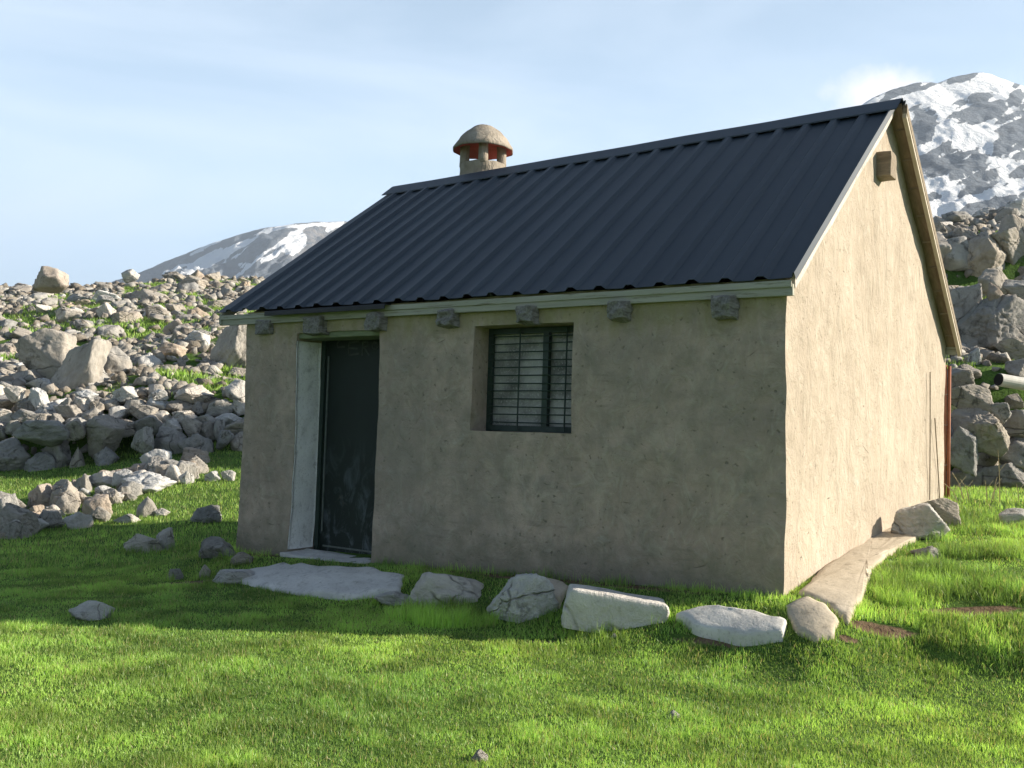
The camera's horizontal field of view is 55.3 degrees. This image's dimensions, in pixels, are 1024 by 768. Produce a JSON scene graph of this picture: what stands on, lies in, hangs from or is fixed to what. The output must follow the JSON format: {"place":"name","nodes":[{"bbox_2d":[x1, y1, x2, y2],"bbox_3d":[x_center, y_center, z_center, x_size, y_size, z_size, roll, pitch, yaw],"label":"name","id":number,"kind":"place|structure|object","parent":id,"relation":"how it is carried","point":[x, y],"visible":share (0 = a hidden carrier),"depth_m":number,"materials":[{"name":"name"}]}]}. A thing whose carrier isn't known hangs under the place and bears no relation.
{"place":"outdoors","nodes":[
{"label":"outdoors","id":0,"kind":"place"},
{"bbox_2d":[111,221,345,282],"bbox_3d":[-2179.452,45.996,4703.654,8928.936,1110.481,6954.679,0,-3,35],"label":"distant mountain","id":1,"kind":"structure","parent":0,"point":[265,253],"depth_m":2864.31,"materials":[{"name":"white snow"}]},
{"bbox_2d":[0,231,1018,457],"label":"hillside grass","id":2,"kind":"structure","parent":0,"point":[184,373],"depth_m":33.48,"materials":[{"name":"green plant"}]},
{"bbox_2d":[0,225,1023,767],"bbox_3d":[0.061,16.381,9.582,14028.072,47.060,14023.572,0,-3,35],"label":"ground","id":3,"kind":"structure","parent":0,"point":[1000,395],"depth_m":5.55,"materials":[{"name":"green plant"}]},
{"bbox_2d":[0,437,29,470],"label":"boulder","id":4,"kind":"object","parent":3,"relation":"on","point":[14,454],"visible":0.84,"depth_m":19.40,"materials":[{"name":"grey stone"}]},
{"bbox_2d":[0,519,32,538],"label":"outcrop rock","id":5,"kind":"object","parent":3,"relation":"on","point":[15,528],"visible":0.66,"depth_m":12.33,"materials":[{"name":"grey stone"}]},
{"bbox_2d":[0,503,39,534],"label":"rock","id":6,"kind":"object","parent":3,"relation":"on","point":[10,512],"visible":0.71,"depth_m":12.68,"materials":[{"name":"grey stone"}]},
{"bbox_2d":[11,369,41,382],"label":"hillside rock","id":7,"kind":"object","parent":3,"relation":"on","point":[28,375],"visible":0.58,"depth_m":23.17,"materials":[{"name":"grey stone"}]},
{"bbox_2d":[23,452,55,471],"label":"boulder","id":8,"kind":"object","parent":3,"relation":"on","point":[40,461],"visible":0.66,"depth_m":19.25,"materials":[{"name":"stone"}]},
{"bbox_2d":[27,483,51,507],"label":"rock","id":9,"kind":"object","parent":3,"relation":"on","point":[39,494],"visible":0.63,"depth_m":15.10,"materials":[{"name":"stone"}]},
{"bbox_2d":[14,328,76,378],"bbox_3d":[-11.289,-0.574,23.799,1.515,1.515,1.177,-10,-3,-1],"label":"hillside rock","id":10,"kind":"object","parent":3,"relation":"on","point":[43,352],"visible":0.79,"depth_m":23.46,"materials":[{"name":"grey stone"}]},
{"bbox_2d":[33,266,68,293],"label":"hillside rock","id":11,"kind":"object","parent":3,"relation":"on","point":[51,280],"visible":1,"depth_m":30.04,"materials":[{"name":"stone"}]},
{"bbox_2d":[38,509,64,527],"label":"rock","id":12,"kind":"object","parent":3,"relation":"on","point":[53,518],"visible":0.73,"depth_m":13.38,"materials":[{"name":"grey stone"}]},
{"bbox_2d":[42,440,70,467],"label":"boulder","id":13,"kind":"object","parent":3,"relation":"on","point":[61,454],"visible":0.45,"depth_m":19.41,"materials":[{"name":"stone"}]},
{"bbox_2d":[12,420,69,446],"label":"boulder","id":14,"kind":"object","parent":13,"relation":"on","point":[50,433],"visible":0.98,"depth_m":19.03,"materials":[{"name":"stone"}]},
{"bbox_2d":[64,418,85,440],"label":"boulder","id":15,"kind":"object","parent":14,"relation":"on","point":[76,427],"visible":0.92,"depth_m":19.26,"materials":[{"name":"grey stone"}]},
{"bbox_2d":[48,479,80,505],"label":"rock","id":16,"kind":"object","parent":3,"relation":"on","point":[60,487],"visible":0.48,"depth_m":15.04,"materials":[{"name":"grey stone"}]},
{"bbox_2d":[55,490,80,513],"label":"rock","id":17,"kind":"object","parent":3,"relation":"on","point":[67,502],"visible":0.56,"depth_m":14.62,"materials":[{"name":"grey stone"}]},
{"bbox_2d":[55,308,85,322],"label":"hillside rock","id":18,"kind":"object","parent":3,"relation":"on","point":[63,314],"visible":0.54,"depth_m":35.86,"materials":[{"name":"stone"}]},
{"bbox_2d":[70,448,84,467],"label":"boulder","id":19,"kind":"object","parent":3,"relation":"on","point":[77,458],"visible":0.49,"depth_m":19.20,"materials":[{"name":"grey stone"}]},
{"bbox_2d":[63,512,92,528],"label":"rock","id":20,"kind":"object","parent":3,"relation":"on","point":[77,519],"visible":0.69,"depth_m":13.27,"materials":[{"name":"stone"}]},
{"bbox_2d":[50,339,111,389],"bbox_3d":[-10.052,-0.231,22.780,1.093,2.008,0.849,30,-2,1],"label":"hillside rock","id":21,"kind":"object","parent":3,"relation":"on","point":[84,364],"visible":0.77,"depth_m":22.55,"materials":[{"name":"grey stone"}]},
{"bbox_2d":[68,600,114,620],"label":"stone","id":22,"kind":"object","parent":3,"relation":"on","point":[88,610],"visible":0.93,"depth_m":6.50,"materials":[{"name":"stone"}]},
{"bbox_2d":[82,494,112,514],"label":"rock","id":23,"kind":"object","parent":3,"relation":"on","point":[91,505],"visible":0.65,"depth_m":14.30,"materials":[{"name":"stone"}]},
{"bbox_2d":[90,506,110,521],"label":"rock","id":24,"kind":"object","parent":3,"relation":"on","point":[100,514],"visible":0.77,"depth_m":13.78,"materials":[{"name":"grey stone"}]},
{"bbox_2d":[92,471,114,486],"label":"rock","id":25,"kind":"object","parent":3,"relation":"on","point":[103,478],"visible":0.6,"depth_m":16.74,"materials":[{"name":"stone"}]},
{"bbox_2d":[85,414,126,459],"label":"boulder","id":26,"kind":"object","parent":3,"relation":"on","point":[103,431],"visible":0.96,"depth_m":19.28,"materials":[{"name":"stone"}]},
{"bbox_2d":[94,446,119,465],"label":"boulder","id":27,"kind":"object","parent":3,"relation":"on","point":[106,455],"visible":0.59,"depth_m":19.09,"materials":[{"name":"stone"}]},
{"bbox_2d":[97,325,125,337],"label":"hillside rock","id":28,"kind":"object","parent":3,"relation":"on","point":[105,331],"visible":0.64,"depth_m":32.01,"materials":[{"name":"grey stone"}]},
{"bbox_2d":[103,346,131,373],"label":"hillside rock","id":29,"kind":"object","parent":3,"relation":"on","point":[118,359],"visible":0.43,"depth_m":23.60,"materials":[{"name":"grey stone"}]},
{"bbox_2d":[111,469,131,486],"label":"outcrop rock","id":30,"kind":"object","parent":3,"relation":"on","point":[119,475],"visible":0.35,"depth_m":16.65,"materials":[{"name":"stone"}]},
{"bbox_2d":[0,379,245,440],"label":"dry stone wall","id":31,"kind":"structure","parent":3,"relation":"on","point":[123,403],"depth_m":20.27,"materials":[{"name":"grey stone"}]},
{"bbox_2d":[111,312,138,324],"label":"hillside rock","id":32,"kind":"object","parent":3,"relation":"on","point":[130,317],"visible":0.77,"depth_m":33.66,"materials":[{"name":"grey stone"}]},
{"bbox_2d":[117,481,143,495],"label":"outcrop rock","id":33,"kind":"object","parent":3,"relation":"on","point":[136,488],"visible":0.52,"depth_m":15.74,"materials":[{"name":"grey stone"}]},
{"bbox_2d":[121,269,139,282],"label":"hillside rock","id":34,"kind":"object","parent":3,"relation":"on","point":[130,275],"visible":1,"depth_m":30.02,"materials":[{"name":"stone"}]},
{"bbox_2d":[131,426,153,453],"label":"boulder","id":35,"kind":"object","parent":3,"relation":"on","point":[143,441],"visible":0.95,"depth_m":19.08,"materials":[{"name":"grey stone"}]},
{"bbox_2d":[123,534,161,552],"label":"stone","id":36,"kind":"object","parent":3,"relation":"on","point":[144,542],"visible":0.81,"depth_m":10.80,"materials":[{"name":"stone"}]},
{"bbox_2d":[136,496,157,517],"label":"stone","id":37,"kind":"object","parent":3,"relation":"on","point":[147,507],"visible":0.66,"depth_m":13.98,"materials":[{"name":"grey stone"}]},
{"bbox_2d":[120,471,176,492],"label":"rock","id":38,"kind":"object","parent":3,"relation":"on","point":[151,482],"visible":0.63,"depth_m":16.00,"materials":[{"name":"stone"}]},
{"bbox_2d":[138,352,160,366],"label":"hillside rock","id":39,"kind":"object","parent":3,"relation":"on","point":[149,359],"visible":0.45,"depth_m":24.49,"materials":[{"name":"stone"}]},
{"bbox_2d":[140,449,171,462],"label":"outcrop rock","id":40,"kind":"object","parent":3,"relation":"on","point":[164,454],"visible":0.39,"depth_m":17.91,"materials":[{"name":"stone"}]},
{"bbox_2d":[156,527,174,550],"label":"stone","id":41,"kind":"object","parent":3,"relation":"on","point":[165,537],"visible":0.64,"depth_m":11.05,"materials":[{"name":"stone"}]},
{"bbox_2d":[164,464,180,482],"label":"outcrop rock","id":42,"kind":"object","parent":3,"relation":"on","point":[173,472],"visible":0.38,"depth_m":16.56,"materials":[{"name":"stone"}]},
{"bbox_2d":[157,342,188,356],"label":"hillside rock","id":43,"kind":"object","parent":3,"relation":"on","point":[169,349],"visible":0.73,"depth_m":25.08,"materials":[{"name":"stone"}]},
{"bbox_2d":[176,460,199,478],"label":"outcrop rock","id":44,"kind":"object","parent":3,"relation":"on","point":[188,466],"visible":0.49,"depth_m":16.79,"materials":[{"name":"grey stone"}]},
{"bbox_2d":[177,275,209,286],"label":"hillside rock","id":45,"kind":"object","parent":3,"relation":"on","point":[197,280],"visible":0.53,"depth_m":46.41,"materials":[{"name":"grey stone"}]},
{"bbox_2d":[177,433,213,453],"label":"boulder","id":46,"kind":"object","parent":3,"relation":"on","point":[198,441],"visible":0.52,"depth_m":19.14,"materials":[{"name":"stone"}]},
{"bbox_2d":[185,330,209,345],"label":"hillside rock","id":47,"kind":"object","parent":3,"relation":"on","point":[203,338],"visible":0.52,"depth_m":26.03,"materials":[{"name":"stone"}]},
{"bbox_2d":[190,505,221,522],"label":"stone","id":48,"kind":"object","parent":3,"relation":"on","point":[209,513],"visible":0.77,"depth_m":13.34,"materials":[{"name":"stone"}]},
{"bbox_2d":[198,536,235,557],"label":"stone","id":49,"kind":"object","parent":3,"relation":"on","point":[210,545],"visible":0.7,"depth_m":9.11,"materials":[{"name":"stone"}]},
{"bbox_2d":[216,430,234,449],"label":"boulder","id":50,"kind":"object","parent":3,"relation":"on","point":[226,437],"visible":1,"depth_m":19.26,"materials":[{"name":"stone"}]},
{"bbox_2d":[209,325,246,367],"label":"hillside rock","id":51,"kind":"object","parent":3,"relation":"on","point":[229,349],"visible":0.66,"depth_m":24.57,"materials":[{"name":"grey stone"}]},
{"bbox_2d":[213,569,255,584],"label":"stone","id":52,"kind":"object","parent":3,"relation":"on","point":[232,576],"visible":0.8,"depth_m":8.09,"materials":[{"name":"stone"}]},
{"bbox_2d":[230,431,243,450],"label":"boulder","id":53,"kind":"object","parent":3,"relation":"on","point":[236,443],"visible":0.52,"depth_m":19.38,"materials":[{"name":"grey stone"}]},
{"bbox_2d":[230,551,254,564],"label":"stone","id":54,"kind":"object","parent":3,"relation":"on","point":[242,557],"visible":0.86,"depth_m":8.67,"materials":[{"name":"grey stone"}]},
{"bbox_2d":[242,562,403,600],"bbox_3d":[-1.593,1.671,7.922,1.873,0.384,0.614,0,-3,35],"label":"concrete apron","id":55,"kind":"object","parent":3,"relation":"on","point":[336,582],"visible":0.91,"depth_m":7.78,"materials":[{"name":"grey concrete"}]},
{"bbox_2d":[374,591,408,605],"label":"stone","id":56,"kind":"object","parent":3,"relation":"on","point":[387,598],"visible":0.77,"depth_m":7.19,"materials":[{"name":"stone"}]},
{"bbox_2d":[405,572,483,608],"bbox_3d":[-0.468,1.548,7.170,0.614,0.342,0.390,1,-3,26],"label":"stone","id":57,"kind":"object","parent":3,"relation":"on","point":[428,586],"visible":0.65,"depth_m":7.05,"materials":[{"name":"stone"}]},
{"bbox_2d":[0,212,1023,471],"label":"rubble","id":58,"kind":"object","parent":3,"relation":"on","point":[152,378],"visible":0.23,"depth_m":27.00,"materials":[{"name":"stone"}]},
{"bbox_2d":[0,388,1023,568],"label":"meadow grass","id":59,"kind":"structure","parent":3,"relation":"on","point":[975,493],"depth_m":12.08,"materials":[{"name":"green plant"}]},
{"bbox_2d":[486,573,558,623],"bbox_3d":[0.068,1.494,6.686,0.498,0.401,0.271,-7,-3,0],"label":"stone","id":60,"kind":"object","parent":3,"relation":"on","point":[524,596],"visible":0.82,"depth_m":6.60,"materials":[{"name":"stone"}]},
{"bbox_2d":[63,503,1023,654],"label":"long grass","id":61,"kind":"structure","parent":3,"relation":"on","point":[925,570],"depth_m":6.72,"materials":[{"name":"green plant"}]},
{"bbox_2d":[546,577,567,608],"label":"flat stone","id":62,"kind":"object","parent":3,"relation":"on","point":[560,587],"visible":0.23,"depth_m":6.81,"materials":[{"name":"stone"}]},
{"bbox_2d":[217,98,961,596],"bbox_3d":[0.914,-0.521,10.055,5.930,5.177,5.157,0,-3,35],"label":"mountain hut","id":63,"kind":"object","parent":3,"relation":"on","point":[707,358],"visible":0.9,"depth_m":7.96,"materials":[{"name":"paint"}]},
{"bbox_2d":[319,339,379,553],"bbox_3d":[-1.406,0.572,9.032,0.965,2.012,0.033,0,-3,35],"label":"door","id":64,"kind":"structure","parent":63,"relation":"in","point":[353,366],"depth_m":9.10,"materials":[{"name":"metal"}]},
{"bbox_2d":[486,326,573,432],"bbox_3d":[0.194,-0.035,7.821,0.947,0.845,0.082,0,-3,35],"label":"window","id":65,"kind":"structure","parent":63,"relation":"in","point":[530,376],"depth_m":7.87,"materials":[{"name":"black metal"}]},
{"bbox_2d":[558,585,669,632],"bbox_3d":[0.670,1.488,6.365,0.725,0.260,0.259,7,-2,3],"label":"stone","id":66,"kind":"object","parent":3,"relation":"on","point":[584,608],"visible":0.73,"depth_m":6.25,"materials":[{"name":"stone"}]},
{"bbox_2d":[676,605,786,646],"bbox_3d":[1.353,1.557,6.064,0.697,0.317,0.257,0,-3,35],"label":"flat stone","id":67,"kind":"object","parent":3,"relation":"on","point":[735,626],"visible":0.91,"depth_m":6.00,"materials":[{"name":"stone"}]},
{"bbox_2d":[786,596,838,642],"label":"stone","id":68,"kind":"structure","parent":3,"relation":"on","point":[812,619],"depth_m":5.92,"materials":[{"name":"grey stone"}]},
{"bbox_2d":[798,527,918,624],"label":"concrete slab","id":69,"kind":"structure","parent":3,"relation":"on","point":[840,583],"depth_m":6.78,"materials":[{"name":"beige concrete"}]},
{"bbox_2d":[890,503,949,539],"bbox_3d":[3.443,1.173,8.239,0.465,0.347,0.249,1,-3,24],"label":"boulder","id":70,"kind":"object","parent":3,"relation":"on","point":[920,520],"visible":0.81,"depth_m":8.15,"materials":[{"name":"stone"}]},
{"bbox_2d":[910,546,939,558],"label":"stone","id":71,"kind":"object","parent":3,"relation":"on","point":[932,549],"visible":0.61,"depth_m":7.47,"materials":[{"name":"grey stone"}]},
{"bbox_2d":[924,498,960,526],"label":"boulder","id":72,"kind":"object","parent":3,"relation":"on","point":[946,510],"visible":0.58,"depth_m":8.75,"materials":[{"name":"grey stone"}]},
{"bbox_2d":[936,231,951,260],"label":"rock","id":73,"kind":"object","parent":3,"relation":"on","point":[945,246],"visible":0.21,"depth_m":22.65,"materials":[{"name":"grey stone"}]},
{"bbox_2d":[944,365,950,497],"bbox_3d":[4.666,0.610,10.522,0.098,1.629,0.074,0,-3,35],"label":"iron post","id":74,"kind":"object","parent":3,"relation":"on","point":[947,418],"visible":0.56,"depth_m":10.51,"materials":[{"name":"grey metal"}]},
{"bbox_2d":[941,211,972,221],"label":"slope rock","id":75,"kind":"object","parent":3,"relation":"on","point":[955,216],"visible":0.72,"depth_m":27.11,"materials":[{"name":"grey stone"}]},
{"bbox_2d":[943,236,971,270],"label":"crag","id":76,"kind":"structure","parent":3,"relation":"on","point":[955,259],"depth_m":22.68,"materials":[{"name":"grey stone"}]},
{"bbox_2d":[946,471,974,487],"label":"boulder","id":77,"kind":"object","parent":3,"relation":"on","point":[968,479],"visible":0.4,"depth_m":13.19,"materials":[{"name":"stone"}]},
{"bbox_2d":[951,227,976,239],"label":"slope rock","id":78,"kind":"object","parent":3,"relation":"on","point":[969,234],"visible":0.3,"depth_m":23.15,"materials":[{"name":"grey stone"}]},
{"bbox_2d":[950,426,978,476],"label":"boulder","id":79,"kind":"object","parent":3,"relation":"on","point":[964,457],"visible":0.91,"depth_m":12.89,"materials":[{"name":"stone"}]},
{"bbox_2d":[951,408,1009,457],"bbox_3d":[6.290,0.646,13.190,0.610,0.680,0.640,3,-3,-29],"label":"boulder","id":80,"kind":"object","parent":79,"relation":"on","point":[987,430],"visible":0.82,"depth_m":13.06,"materials":[{"name":"grey stone"}]},
{"bbox_2d":[947,384,993,413],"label":"boulder","id":81,"kind":"object","parent":80,"relation":"on","point":[971,396],"visible":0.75,"depth_m":13.33,"materials":[{"name":"grey stone"}]},
{"bbox_2d":[947,368,974,388],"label":"boulder","id":82,"kind":"object","parent":81,"relation":"on","point":[961,377],"visible":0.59,"depth_m":13.82,"materials":[{"name":"grey stone"}]},
{"bbox_2d":[994,373,1023,389],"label":"drain pipe","id":83,"kind":"object","parent":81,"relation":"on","point":[1008,381],"visible":1,"depth_m":13.58,"materials":[{"name":"plastic"}]},
{"bbox_2d":[991,402,1011,424],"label":"boulder","id":84,"kind":"object","parent":80,"relation":"on","point":[1001,412],"visible":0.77,"depth_m":13.20,"materials":[{"name":"grey stone"}]},
{"bbox_2d":[952,452,998,470],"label":"slope rock","id":85,"kind":"object","parent":3,"relation":"on","point":[985,460],"visible":0.23,"depth_m":13.50,"materials":[{"name":"grey stone"}]},
{"bbox_2d":[967,229,1006,276],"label":"boulder","id":86,"kind":"object","parent":3,"relation":"on","point":[986,250],"visible":0.91,"depth_m":22.56,"materials":[{"name":"grey stone"}]},
{"bbox_2d":[957,294,1023,350],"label":"boulder","id":87,"kind":"object","parent":3,"relation":"on","point":[987,323],"visible":0.85,"depth_m":16.53,"materials":[{"name":"stone"}]},
{"bbox_2d":[950,283,982,322],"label":"boulder","id":88,"kind":"object","parent":87,"relation":"on","point":[965,299],"visible":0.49,"depth_m":17.03,"materials":[{"name":"grey stone"}]},
{"bbox_2d":[987,282,1002,300],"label":"boulder","id":89,"kind":"object","parent":87,"relation":"on","point":[994,292],"visible":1,"depth_m":16.60,"materials":[{"name":"stone"}]},
{"bbox_2d":[971,462,1023,489],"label":"boulder","id":90,"kind":"object","parent":3,"relation":"on","point":[1011,474],"visible":0.63,"depth_m":13.09,"materials":[{"name":"stone"}]},
{"bbox_2d":[996,437,1023,467],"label":"boulder","id":91,"kind":"object","parent":90,"relation":"on","point":[1014,454],"visible":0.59,"depth_m":13.19,"materials":[{"name":"stone"}]},
{"bbox_2d":[1004,409,1023,437],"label":"boulder","id":92,"kind":"object","parent":91,"relation":"on","point":[1014,425],"visible":0.81,"depth_m":13.36,"materials":[{"name":"grey stone"}]},
{"bbox_2d":[990,227,1022,264],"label":"rock","id":93,"kind":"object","parent":3,"relation":"on","point":[1009,242],"visible":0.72,"depth_m":22.69,"materials":[{"name":"grey stone"}]},
{"bbox_2d":[994,207,1019,221],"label":"slope rock","id":94,"kind":"object","parent":3,"relation":"on","point":[1002,212],"visible":0.43,"depth_m":27.31,"materials":[{"name":"grey stone"}]},
{"bbox_2d":[993,335,1023,359],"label":"boulder","id":95,"kind":"object","parent":3,"relation":"on","point":[1013,347],"visible":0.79,"depth_m":15.46,"materials":[{"name":"grey stone"}]},
{"bbox_2d":[998,214,1023,255],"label":"boulder","id":96,"kind":"object","parent":3,"relation":"on","point":[1010,221],"visible":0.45,"depth_m":23.07,"materials":[{"name":"grey stone"}]},
{"bbox_2d":[998,508,1023,524],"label":"stone","id":97,"kind":"object","parent":3,"relation":"on","point":[1015,515],"visible":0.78,"depth_m":8.71,"materials":[{"name":"stone"}]},
{"bbox_2d":[1004,359,1023,376],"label":"slope rock","id":98,"kind":"object","parent":3,"relation":"on","point":[1014,367],"visible":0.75,"depth_m":14.34,"materials":[{"name":"grey stone"}]},
{"bbox_2d":[1004,393,1023,408],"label":"slope rock","id":99,"kind":"object","parent":3,"relation":"on","point":[1014,401],"visible":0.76,"depth_m":14.03,"materials":[{"name":"grey stone"}]},
{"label":"boulder","id":100,"kind":"object","parent":3,"relation":"on","visible":0},
{"bbox_2d":[154,426,186,453],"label":"boulder","id":101,"kind":"object","parent":100,"relation":"on","point":[167,438],"visible":0.6,"depth_m":19.39,"materials":[{"name":"stone"}]},
{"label":"slope rock","id":102,"kind":"object","parent":3,"relation":"on","visible":0},
{"bbox_2d":[1002,279,1023,299],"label":"boulder","id":103,"kind":"object","parent":102,"relation":"on","point":[1013,287],"visible":0.59,"depth_m":17.78,"materials":[{"name":"grey stone"}]},
{"bbox_2d":[978,268,1007,294],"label":"boulder","id":104,"kind":"object","parent":103,"relation":"on","point":[996,277],"visible":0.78,"depth_m":17.89,"materials":[{"name":"grey stone"}]},
{"bbox_2d":[0,0,1023,285],"label":"sky","id":105,"kind":"structure","parent":0,"point":[137,135],"materials":[{"name":"blue"}]},
{"bbox_2d":[862,72,1023,217],"bbox_3d":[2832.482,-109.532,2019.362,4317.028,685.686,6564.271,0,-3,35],"label":"snowy mountain","id":106,"kind":"structure","parent":0,"point":[968,130],"depth_m":1349.44,"materials":[{"name":"white snow"}]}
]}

